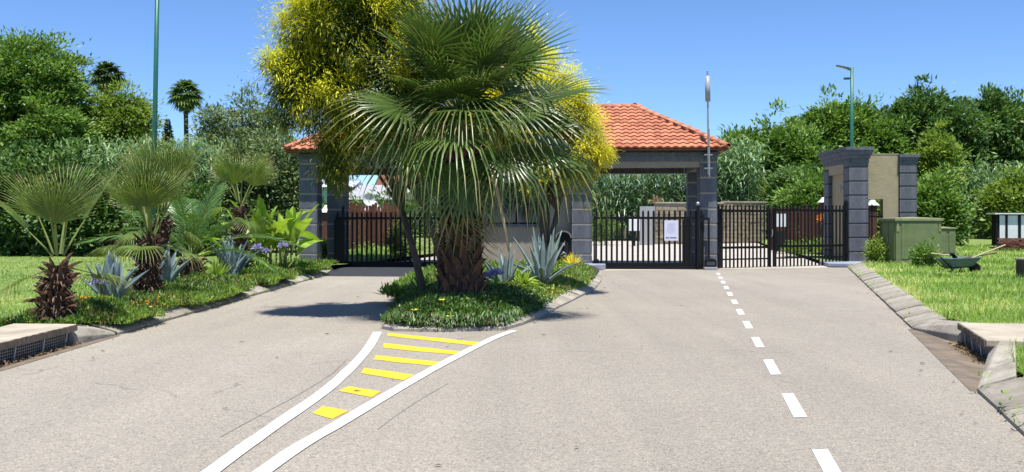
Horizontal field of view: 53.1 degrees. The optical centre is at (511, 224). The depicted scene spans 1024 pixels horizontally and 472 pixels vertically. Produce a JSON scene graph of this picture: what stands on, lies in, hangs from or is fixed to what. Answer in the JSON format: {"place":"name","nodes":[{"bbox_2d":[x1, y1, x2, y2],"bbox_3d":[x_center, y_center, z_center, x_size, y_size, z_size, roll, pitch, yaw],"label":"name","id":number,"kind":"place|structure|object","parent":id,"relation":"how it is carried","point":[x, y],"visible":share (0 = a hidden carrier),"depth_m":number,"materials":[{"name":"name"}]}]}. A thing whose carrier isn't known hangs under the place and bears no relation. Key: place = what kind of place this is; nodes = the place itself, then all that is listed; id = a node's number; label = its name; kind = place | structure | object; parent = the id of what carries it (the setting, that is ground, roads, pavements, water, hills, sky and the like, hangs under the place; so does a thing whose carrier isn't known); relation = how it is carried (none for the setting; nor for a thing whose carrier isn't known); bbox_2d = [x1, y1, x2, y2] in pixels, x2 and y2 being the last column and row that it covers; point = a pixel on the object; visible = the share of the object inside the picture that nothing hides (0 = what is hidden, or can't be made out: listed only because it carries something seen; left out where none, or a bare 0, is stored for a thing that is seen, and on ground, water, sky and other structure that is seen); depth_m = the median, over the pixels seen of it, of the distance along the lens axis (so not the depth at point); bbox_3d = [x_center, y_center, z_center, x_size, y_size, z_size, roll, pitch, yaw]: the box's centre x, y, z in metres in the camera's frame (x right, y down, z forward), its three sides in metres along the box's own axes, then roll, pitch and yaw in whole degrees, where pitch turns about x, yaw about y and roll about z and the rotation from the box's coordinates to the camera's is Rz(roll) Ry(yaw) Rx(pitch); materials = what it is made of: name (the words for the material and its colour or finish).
{"place":"outdoors","nodes":[
{"label":"outdoors","id":0,"kind":"place"},
{"bbox_2d":[0,234,432,324],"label":"lawn","id":1,"kind":"structure","parent":0,"point":[74,260],"depth_m":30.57,"materials":[{"name":"green plant"}]},
{"bbox_2d":[0,141,47,256],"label":"shrub","id":2,"kind":"object","parent":1,"relation":"on","point":[11,238],"visible":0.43,"depth_m":36.60,"materials":[{"name":"green plant"}]},
{"bbox_2d":[11,128,105,255],"bbox_3d":[-16.299,-0.995,37.151,3.682,5.200,3.543,0,0,41],"label":"shrub","id":3,"kind":"object","parent":1,"relation":"on","point":[38,232],"visible":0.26,"depth_m":36.69,"materials":[{"name":"green plant"}]},
{"bbox_2d":[0,25,120,170],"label":"tree","id":4,"kind":"object","parent":1,"relation":"on","point":[45,96],"visible":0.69,"depth_m":45.51,"materials":[{"name":"green plant"}]},
{"bbox_2d":[48,159,135,256],"bbox_3d":[-15.211,-0.392,37.324,3.131,4.074,3.648,0,0,-15],"label":"shrub","id":5,"kind":"object","parent":1,"relation":"on","point":[108,214],"visible":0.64,"depth_m":36.48,"materials":[{"name":"green plant"}]},
{"bbox_2d":[88,61,125,94],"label":"tall palm","id":6,"kind":"object","parent":1,"relation":"on","point":[102,77],"visible":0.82,"depth_m":79.42,"materials":[{"name":"green plant"}]},
{"bbox_2d":[77,74,169,169],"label":"feathery tree","id":7,"kind":"object","parent":1,"relation":"on","point":[129,117],"visible":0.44,"depth_m":48.10,"materials":[{"name":"green plant"}]},
{"bbox_2d":[104,205,183,255],"bbox_3d":[-12.799,0.116,37.047,3.345,3.045,3.498,0,0,-39],"label":"shrub","id":8,"kind":"object","parent":1,"relation":"on","point":[132,222],"visible":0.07,"depth_m":36.36,"materials":[{"name":"green plant"}]},
{"bbox_2d":[63,131,240,223],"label":"reed bed","id":9,"kind":"object","parent":1,"relation":"on","point":[201,169],"visible":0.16,"depth_m":44.35,"materials":[{"name":"green plant"}]},
{"bbox_2d":[151,0,158,224],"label":"street lamp","id":10,"kind":"object","parent":1,"relation":"on","point":[155,84],"visible":0.49,"depth_m":26.95,"materials":[{"name":"green metal"}]},
{"bbox_2d":[0,258,330,326],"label":"ground cover","id":11,"kind":"object","parent":1,"relation":"on","point":[168,291],"visible":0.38,"depth_m":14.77,"materials":[{"name":"green plant"}]},
{"bbox_2d":[161,119,175,150],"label":"conifer","id":12,"kind":"object","parent":1,"relation":"on","point":[166,133],"visible":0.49,"depth_m":84.82,"materials":[{"name":"green plant"}]},
{"bbox_2d":[165,79,205,180],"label":"tall palm","id":13,"kind":"object","parent":1,"relation":"on","point":[187,98],"visible":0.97,"depth_m":79.58,"materials":[{"name":"green plant"}]},
{"bbox_2d":[156,175,230,256],"bbox_3d":[-11.634,-0.129,37.179,3.659,3.303,3.200,0,0,34],"label":"shrub","id":14,"kind":"object","parent":1,"relation":"on","point":[196,193],"visible":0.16,"depth_m":36.72,"materials":[{"name":"green plant"}]},
{"bbox_2d":[171,76,297,159],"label":"sparse tree","id":15,"kind":"object","parent":1,"relation":"on","point":[231,117],"visible":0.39,"depth_m":51.49,"materials":[{"name":"green plant"}]},
{"bbox_2d":[199,196,322,267],"bbox_3d":[-6.130,0.249,24.671,3.077,1.888,2.892,0,0,0],"label":"paddle plant","id":16,"kind":"object","parent":1,"relation":"on","point":[292,226],"visible":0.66,"depth_m":24.36,"materials":[{"name":"green plant"}]},
{"bbox_2d":[225,216,296,263],"bbox_3d":[-7.453,0.500,30.770,2.320,1.500,0.080,0,0,-7],"label":"palisade fence","id":17,"kind":"object","parent":1,"relation":"on","point":[290,251],"visible":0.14,"depth_m":30.80,"materials":[{"name":"black metal"}]},
{"bbox_2d":[203,121,324,245],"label":"bushy tree","id":18,"kind":"object","parent":1,"relation":"on","point":[282,193],"visible":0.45,"depth_m":44.15,"materials":[{"name":"green plant"}]},
{"bbox_2d":[322,205,326,244],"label":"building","id":19,"kind":"structure","parent":1,"relation":"on","point":[324,221],"depth_m":43.80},
{"bbox_2d":[334,205,344,266],"bbox_3d":[-5.281,0.340,31.317,0.320,1.920,0.080,0,0,4],"label":"gate post","id":20,"kind":"object","parent":1,"relation":"on","point":[339,240],"visible":0.86,"depth_m":31.30,"materials":[{"name":"black metal"}]},
{"bbox_2d":[349,202,399,249],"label":"timber fence","id":21,"kind":"object","parent":1,"relation":"on","point":[360,208],"visible":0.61,"depth_m":42.82,"materials":[{"name":"brown wood"}]},
{"bbox_2d":[382,214,422,260],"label":"bush","id":22,"kind":"object","parent":1,"relation":"on","point":[393,239],"visible":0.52,"depth_m":35.82,"materials":[{"name":"green plant"}]},
{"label":"flower bed","id":23,"kind":"structure","parent":1,"relation":"on","visible":0},
{"bbox_2d":[0,157,135,323],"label":"fan palm","id":24,"kind":"object","parent":23,"relation":"on","point":[53,291],"visible":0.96,"depth_m":11.88,"materials":[{"name":"green plant"}]},
{"bbox_2d":[81,251,149,298],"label":"agave","id":25,"kind":"object","parent":23,"relation":"on","point":[111,266],"visible":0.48,"depth_m":13.83,"materials":[{"name":"green plant"}]},
{"bbox_2d":[82,150,204,291],"bbox_3d":[-5.651,0.069,15.528,1.716,2.470,2.007,0,0,0],"label":"fan palm","id":26,"kind":"object","parent":23,"relation":"on","point":[143,195],"visible":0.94,"depth_m":15.43,"materials":[{"name":"green plant"}]},
{"bbox_2d":[115,132,207,276],"bbox_3d":[-6.001,-0.170,17.529,1.469,2.942,1.618,0,0,0],"label":"fan palm","id":27,"kind":"object","parent":23,"relation":"on","point":[166,225],"visible":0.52,"depth_m":17.46,"materials":[{"name":"green plant"}]},
{"bbox_2d":[130,242,192,282],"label":"agave","id":28,"kind":"object","parent":23,"relation":"on","point":[171,272],"visible":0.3,"depth_m":16.91,"materials":[{"name":"green plant"}]},
{"bbox_2d":[74,169,303,277],"bbox_3d":[-6.390,0.090,20.501,4.284,2.421,3.448,0,0,0],"label":"feather palm","id":29,"kind":"object","parent":23,"relation":"on","point":[184,217],"visible":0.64,"depth_m":20.47,"materials":[{"name":"green plant"}]},
{"bbox_2d":[196,258,233,275],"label":"yucca","id":30,"kind":"object","parent":23,"relation":"on","point":[215,267],"visible":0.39,"depth_m":19.67,"materials":[{"name":"green plant"}]},
{"bbox_2d":[206,236,259,274],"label":"agave","id":31,"kind":"object","parent":23,"relation":"on","point":[239,262],"visible":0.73,"depth_m":20.71,"materials":[{"name":"green plant"}]},
{"bbox_2d":[203,145,281,266],"bbox_3d":[-6.232,-0.292,23.686,1.886,3.184,1.774,0,0,0],"label":"fan palm","id":32,"kind":"object","parent":23,"relation":"on","point":[256,173],"visible":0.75,"depth_m":23.45,"materials":[{"name":"green plant"}]},
{"bbox_2d":[250,240,287,269],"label":"agapanthus","id":33,"kind":"object","parent":23,"relation":"on","point":[257,246],"visible":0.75,"depth_m":22.50,"materials":[{"name":"purple plant"}]},
{"bbox_2d":[296,257,338,265],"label":"ground cover","id":34,"kind":"object","parent":23,"relation":"on","point":[329,262],"visible":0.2,"depth_m":28.72,"materials":[{"name":"green plant"}]},
{"bbox_2d":[420,266,599,316],"bbox_3d":[0.020,1.130,20.954,4.661,0.100,16.275,0,0,0],"label":"flower bed","id":35,"kind":"object","parent":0,"point":[596,271],"visible":0.14,"depth_m":16.63,"materials":[{"name":"soil"}]},
{"bbox_2d":[244,0,456,291],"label":"golden tree","id":36,"kind":"object","parent":35,"relation":"on","point":[313,64],"visible":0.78,"depth_m":14.11,"materials":[{"name":"yellow plant"}]},
{"bbox_2d":[371,264,438,298],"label":"ground cover","id":37,"kind":"object","parent":35,"relation":"on","point":[395,289],"visible":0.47,"depth_m":17.17,"materials":[{"name":"green plant"}]},
{"bbox_2d":[309,0,617,305],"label":"fan palm","id":38,"kind":"object","parent":35,"relation":"on","point":[455,56],"visible":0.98,"depth_m":13.54,"materials":[{"name":"green plant"}]},
{"bbox_2d":[484,267,504,286],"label":"agapanthus","id":39,"kind":"object","parent":35,"relation":"on","point":[497,271],"visible":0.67,"depth_m":15.64,"materials":[{"name":"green plant"}]},
{"bbox_2d":[395,259,595,299],"bbox_3d":[0.034,1.048,21.838,4.526,0.442,12.669,0,0,0],"label":"ground cover","id":40,"kind":"object","parent":35,"relation":"on","point":[561,283],"visible":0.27,"depth_m":20.01,"materials":[{"name":"green plant"}]},
{"bbox_2d":[484,243,533,282],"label":"agave","id":41,"kind":"object","parent":35,"relation":"on","point":[507,274],"visible":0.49,"depth_m":16.55,"materials":[{"name":"green plant"}]},
{"bbox_2d":[509,270,545,288],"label":"strap lily","id":42,"kind":"object","parent":35,"relation":"on","point":[524,279],"visible":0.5,"depth_m":16.53,"materials":[{"name":"green plant"}]},
{"bbox_2d":[456,13,622,251],"bbox_3d":[0.359,-1.324,18.966,3.618,5.368,2.275,0,0,0],"label":"golden tree","id":43,"kind":"object","parent":35,"relation":"on","point":[597,157],"visible":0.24,"depth_m":18.71,"materials":[{"name":"yellow plant"}]},
{"bbox_2d":[503,227,582,284],"bbox_3d":[0.608,0.557,18.163,1.341,1.044,1.484,0,0,16],"label":"agave","id":44,"kind":"object","parent":35,"relation":"on","point":[541,268],"visible":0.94,"depth_m":18.20,"materials":[{"name":"green plant"}]},
{"bbox_2d":[0,267,1023,471],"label":"road","id":45,"kind":"structure","parent":0,"point":[771,370],"depth_m":7.99,"materials":[{"name":"grey asphalt"}]},
{"bbox_2d":[0,323,119,370],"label":"storm drain","id":46,"kind":"object","parent":45,"relation":"on","point":[21,344],"visible":0.96,"depth_m":10.72,"materials":[{"name":"concrete"}]},
{"bbox_2d":[85,267,333,334],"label":"kerb","id":47,"kind":"structure","parent":45,"relation":"on","point":[178,311],"depth_m":15.10,"materials":[{"name":"concrete"}]},
{"bbox_2d":[159,264,1023,423],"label":"kerb weeds","id":48,"kind":"object","parent":47,"relation":"on","point":[978,374],"visible":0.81,"depth_m":13.58,"materials":[{"name":"green plant"}]},
{"bbox_2d":[325,267,424,276],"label":"entrance ramp","id":49,"kind":"structure","parent":45,"relation":"on","point":[374,271],"depth_m":28.37,"materials":[{"name":"grey concrete"}]},
{"bbox_2d":[388,307,523,329],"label":"trailing stems","id":50,"kind":"object","parent":45,"relation":"on","point":[505,314],"visible":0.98,"depth_m":12.54,"materials":[{"name":"green plant"}]},
{"bbox_2d":[380,282,557,328],"bbox_3d":[-0.557,1.054,14.559,2.580,0.436,4.458,0,0,0],"label":"ground cover","id":51,"kind":"object","parent":45,"relation":"on","point":[475,303],"visible":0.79,"depth_m":13.28,"materials":[{"name":"green plant"}]},
{"bbox_2d":[382,271,602,331],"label":"kerb","id":52,"kind":"structure","parent":45,"relation":"on","point":[563,299],"depth_m":13.10,"materials":[{"name":"concrete"}]},
{"bbox_2d":[696,202,709,269],"bbox_3d":[5.532,0.315,29.699,0.400,1.970,0.120,0,0,4],"label":"gate post","id":53,"kind":"object","parent":45,"relation":"on","point":[698,204],"visible":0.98,"depth_m":29.67,"materials":[{"name":"black metal"}]},
{"bbox_2d":[703,258,717,269],"bbox_3d":[5.704,1.131,29.431,0.380,0.337,0.270,0,0,4],"label":"gate motor","id":54,"kind":"object","parent":45,"relation":"on","point":[710,263],"visible":1,"depth_m":29.32,"materials":[{"name":"black metal"}]},
{"bbox_2d":[604,267,832,270],"bbox_3d":[6.175,1.296,30.045,7.150,0.001,2.290,0,0,0],"label":"threshold","id":55,"kind":"object","parent":45,"relation":"on","point":[720,268],"visible":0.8,"depth_m":30.37,"materials":[{"name":"concrete"}]},
{"bbox_2d":[593,210,703,269],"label":"sliding gate","id":56,"kind":"structure","parent":55,"relation":"on","point":[686,263],"depth_m":29.86,"materials":[{"name":"black metal"}]},
{"bbox_2d":[664,220,677,240],"bbox_3d":[4.638,0.165,29.808,0.400,0.590,0.012,0,0,4],"label":"notice board","id":57,"kind":"object","parent":56,"relation":"attached to","point":[670,230],"visible":1,"depth_m":29.80,"materials":[{"name":"white paper"}]},
{"bbox_2d":[847,263,946,328],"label":"kerb","id":58,"kind":"structure","parent":45,"relation":"on","point":[900,303],"depth_m":16.52,"materials":[{"name":"concrete"}]},
{"bbox_2d":[908,319,1023,390],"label":"storm drain","id":59,"kind":"object","parent":45,"relation":"on","point":[962,352],"visible":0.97,"depth_m":10.25,"materials":[{"name":"concrete"}]},
{"bbox_2d":[977,377,1023,435],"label":"kerb","id":60,"kind":"structure","parent":45,"relation":"on","point":[992,397],"depth_m":7.34,"materials":[{"name":"concrete"}]},
{"bbox_2d":[0,0,1023,195],"label":"sky","id":61,"kind":"structure","parent":0,"point":[658,55],"materials":[{"name":"blue"}]},
{"bbox_2d":[397,239,825,266],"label":"driveway","id":62,"kind":"structure","parent":0,"point":[635,252],"depth_m":39.42,"materials":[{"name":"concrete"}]},
{"bbox_2d":[335,212,439,266],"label":"sliding gate","id":63,"kind":"structure","parent":62,"relation":"on","point":[367,263],"depth_m":31.30,"materials":[{"name":"black metal"}]},
{"bbox_2d":[282,103,730,269],"bbox_3d":[-0.102,-1.263,32.204,13.178,5.126,5.648,0,0,4],"label":"gatehouse","id":64,"kind":"object","parent":62,"relation":"on","point":[651,142],"visible":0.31,"depth_m":30.58,"materials":[{"name":"stone"}]},
{"bbox_2d":[488,183,544,223],"bbox_3d":[0.132,-0.635,30.723,1.700,1.230,0.050,0,0,4],"label":"window","id":65,"kind":"structure","parent":64,"relation":"in","point":[523,220],"depth_m":30.71,"materials":[{"name":"grey glass"}]},
{"bbox_2d":[556,231,571,260],"bbox_3d":[1.515,0.735,30.019,0.470,1.130,0.421,0,0,4],"label":"intercom cabinet","id":66,"kind":"object","parent":64,"relation":"attached to","point":[566,237],"visible":0.7,"depth_m":29.92,"materials":[{"name":"black metal"}]},
{"bbox_2d":[703,71,712,176],"bbox_3d":[5.668,-2.900,29.632,0.240,3.040,0.475,0,0,4],"label":"antenna mast","id":67,"kind":"object","parent":64,"relation":"attached to","point":[707,94],"visible":1,"depth_m":29.44,"materials":[{"name":"grey metal"}]},
{"bbox_2d":[717,203,719,268],"bbox_3d":[6.092,0.325,30.334,0.100,1.950,0.120,0,0,-28],"label":"gate post","id":68,"kind":"object","parent":64,"relation":"attached to","point":[718,236],"visible":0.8,"depth_m":30.30,"materials":[{"name":"black metal"}]},
{"bbox_2d":[720,205,772,267],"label":"swing gate","id":69,"kind":"structure","parent":68,"relation":"attached to","point":[769,232],"depth_m":30.81,"materials":[{"name":"black metal"}]},
{"bbox_2d":[592,208,620,244],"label":"bush","id":70,"kind":"object","parent":62,"relation":"on","point":[603,227],"visible":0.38,"depth_m":49.92,"materials":[{"name":"green plant"}]},
{"bbox_2d":[592,174,686,240],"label":"reed bed","id":71,"kind":"object","parent":62,"relation":"on","point":[667,189],"visible":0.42,"depth_m":56.33,"materials":[{"name":"green plant"}]},
{"bbox_2d":[714,131,770,201],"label":"reed bed","id":72,"kind":"object","parent":62,"relation":"on","point":[732,167],"visible":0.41,"depth_m":54.24,"materials":[{"name":"green plant"}]},
{"bbox_2d":[777,214,785,253],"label":"sign board","id":73,"kind":"object","parent":62,"relation":"on","point":[781,231],"visible":0.32,"depth_m":40.95,"materials":[{"name":"white metal"}]},
{"bbox_2d":[820,261,874,266],"bbox_3d":[10.706,1.238,32.166,1.804,0.125,1.968,0,0,11],"label":"kerb apron","id":74,"kind":"object","parent":62,"relation":"on","point":[837,264],"visible":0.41,"depth_m":31.80,"materials":[{"name":"grey concrete"}]},
{"bbox_2d":[332,229,1022,377],"bbox_3d":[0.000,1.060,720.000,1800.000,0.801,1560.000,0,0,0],"label":"ground","id":75,"kind":"structure","parent":0,"point":[422,256],"depth_m":39.61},
{"bbox_2d":[322,181,361,208],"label":"house","id":76,"kind":"structure","parent":75,"relation":"on","point":[324,191],"depth_m":64.29,"materials":[{"name":"white glass"}]},
{"bbox_2d":[349,185,432,235],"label":"house","id":77,"kind":"structure","parent":75,"relation":"on","point":[358,192],"depth_m":63.00,"materials":[{"name":"paint"}]},
{"bbox_2d":[299,180,991,238],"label":"hedge row","id":78,"kind":"object","parent":75,"relation":"on","point":[408,210],"visible":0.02,"depth_m":58.29,"materials":[{"name":"plant"}]},
{"bbox_2d":[639,201,766,245],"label":"block wall","id":79,"kind":"structure","parent":75,"relation":"on","point":[673,206],"depth_m":51.93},
{"bbox_2d":[769,82,920,201],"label":"background tree","id":80,"kind":"object","parent":75,"relation":"on","point":[833,117],"visible":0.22,"depth_m":61.58,"materials":[{"name":"green plant"}]},
{"bbox_2d":[872,73,998,199],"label":"background tree","id":81,"kind":"object","parent":75,"relation":"on","point":[924,107],"visible":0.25,"depth_m":62.56,"materials":[{"name":"green plant"}]},
{"bbox_2d":[951,82,1023,199],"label":"background tree","id":82,"kind":"object","parent":75,"relation":"on","point":[1006,127],"visible":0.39,"depth_m":64.63,"materials":[{"name":"green plant"}]},
{"bbox_2d":[759,232,1023,376],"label":"lawn","id":83,"kind":"structure","parent":0,"point":[979,240],"depth_m":47.85,"materials":[{"name":"green plant"}]},
{"bbox_2d":[322,240,766,261],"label":"grass","id":84,"kind":"structure","parent":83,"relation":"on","point":[364,254],"depth_m":36.39,"materials":[{"name":"plant"}]},
{"bbox_2d":[746,169,787,238],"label":"shrub","id":85,"kind":"object","parent":83,"relation":"on","point":[764,191],"visible":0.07,"depth_m":56.31,"materials":[{"name":"green plant"}]},
{"bbox_2d":[717,97,838,197],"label":"background tree","id":86,"kind":"object","parent":83,"relation":"on","point":[789,147],"visible":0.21,"depth_m":58.64,"materials":[{"name":"green plant"}]},
{"bbox_2d":[752,160,819,235],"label":"shrub","id":87,"kind":"object","parent":83,"relation":"on","point":[785,177],"visible":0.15,"depth_m":55.72,"materials":[{"name":"green plant"}]},
{"bbox_2d":[765,162,823,242],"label":"shrub","id":88,"kind":"object","parent":83,"relation":"on","point":[802,193],"visible":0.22,"depth_m":49.49,"materials":[{"name":"green plant"}]},
{"bbox_2d":[771,206,817,249],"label":"timber fence","id":89,"kind":"object","parent":83,"relation":"on","point":[799,225],"visible":0.2,"depth_m":41.93,"materials":[{"name":"brown wood"}]},
{"bbox_2d":[836,65,853,146],"bbox_3d":[13.005,-2.586,40.000,0.689,7.322,0.188,0,0,0],"label":"street lamp","id":90,"kind":"object","parent":83,"relation":"on","point":[851,108],"visible":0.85,"depth_m":39.95,"materials":[{"name":"green metal"}]},
{"bbox_2d":[818,147,919,260],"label":"entrance wall","id":91,"kind":"structure","parent":83,"relation":"on","point":[857,178],"depth_m":33.46,"materials":[{"name":"stone"}]},
{"bbox_2d":[844,199,847,260],"bbox_3d":[10.724,0.230,32.847,0.100,2.140,0.120,0,0,-28],"label":"gate post","id":92,"kind":"object","parent":91,"relation":"attached to","point":[846,227],"visible":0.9,"depth_m":32.81,"materials":[{"name":"black metal"}]},
{"bbox_2d":[773,204,844,266],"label":"swing gate","id":93,"kind":"structure","parent":92,"relation":"attached to","point":[812,210],"depth_m":32.02,"materials":[{"name":"black metal"}]},
{"bbox_2d":[868,200,878,245],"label":"lantern pillar","id":94,"kind":"structure","parent":83,"relation":"on","point":[873,202],"depth_m":40.86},
{"bbox_2d":[862,232,889,262],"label":"bush","id":95,"kind":"object","parent":83,"relation":"on","point":[874,249],"visible":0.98,"depth_m":31.82,"materials":[{"name":"green plant"}]},
{"bbox_2d":[880,217,943,262],"bbox_3d":[12.375,0.527,31.732,1.600,1.545,0.940,0,0,-9],"label":"electrical cabinet","id":96,"kind":"object","parent":83,"relation":"on","point":[902,235],"visible":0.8,"depth_m":31.30,"materials":[{"name":"green metal"}]},
{"bbox_2d":[906,233,944,266],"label":"bush","id":97,"kind":"object","parent":83,"relation":"on","point":[923,254],"visible":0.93,"depth_m":28.25,"materials":[{"name":"green plant"}]},
{"bbox_2d":[905,118,973,192],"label":"shrub","id":98,"kind":"object","parent":83,"relation":"on","point":[935,148],"visible":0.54,"depth_m":51.30,"materials":[{"name":"green plant"}]},
{"bbox_2d":[861,243,1023,377],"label":"grass","id":99,"kind":"structure","parent":83,"relation":"on","point":[949,301],"depth_m":18.51,"materials":[{"name":"green plant"}]},
{"bbox_2d":[929,256,981,272],"bbox_3d":[10.967,0.998,25.199,1.198,0.460,0.646,0,0,-6],"label":"wheelbarrow","id":100,"kind":"object","parent":99,"relation":"on","point":[951,263],"visible":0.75,"depth_m":25.00,"materials":[{"name":"green metal"}]},
{"bbox_2d":[941,227,957,254],"bbox_3d":[15.495,0.650,36.783,0.760,1.175,0.600,0,0,-6],"label":"electrical cabinet","id":101,"kind":"object","parent":83,"relation":"on","point":[948,240],"visible":0.49,"depth_m":36.53,"materials":[{"name":"green metal"}]},
{"bbox_2d":[917,159,984,245],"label":"shrub","id":102,"kind":"object","parent":83,"relation":"on","point":[940,196],"visible":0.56,"depth_m":45.24,"materials":[{"name":"green plant"}]},
{"bbox_2d":[959,160,1023,236],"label":"reed bed","id":103,"kind":"object","parent":83,"relation":"on","point":[983,176],"visible":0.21,"depth_m":60.79,"materials":[{"name":"green plant"}]},
{"bbox_2d":[968,160,1023,238],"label":"shrub","id":104,"kind":"object","parent":83,"relation":"on","point":[1004,195],"visible":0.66,"depth_m":55.54,"materials":[{"name":"green plant"}]},
{"bbox_2d":[986,213,1023,245],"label":"garden shed","id":105,"kind":"structure","parent":83,"relation":"on","point":[1007,225],"depth_m":45.02,"materials":[{"name":"white metal"}]},
{"bbox_2d":[990,238,1023,249],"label":"brick stack","id":106,"kind":"object","parent":83,"relation":"on","point":[1012,243],"visible":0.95,"depth_m":40.89,"materials":[{"name":"red brick"}]},
{"bbox_2d":[1015,258,1023,277],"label":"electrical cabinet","id":107,"kind":"object","parent":83,"relation":"on","point":[1019,265],"visible":0.78,"depth_m":22.55,"materials":[{"name":"grey metal"}]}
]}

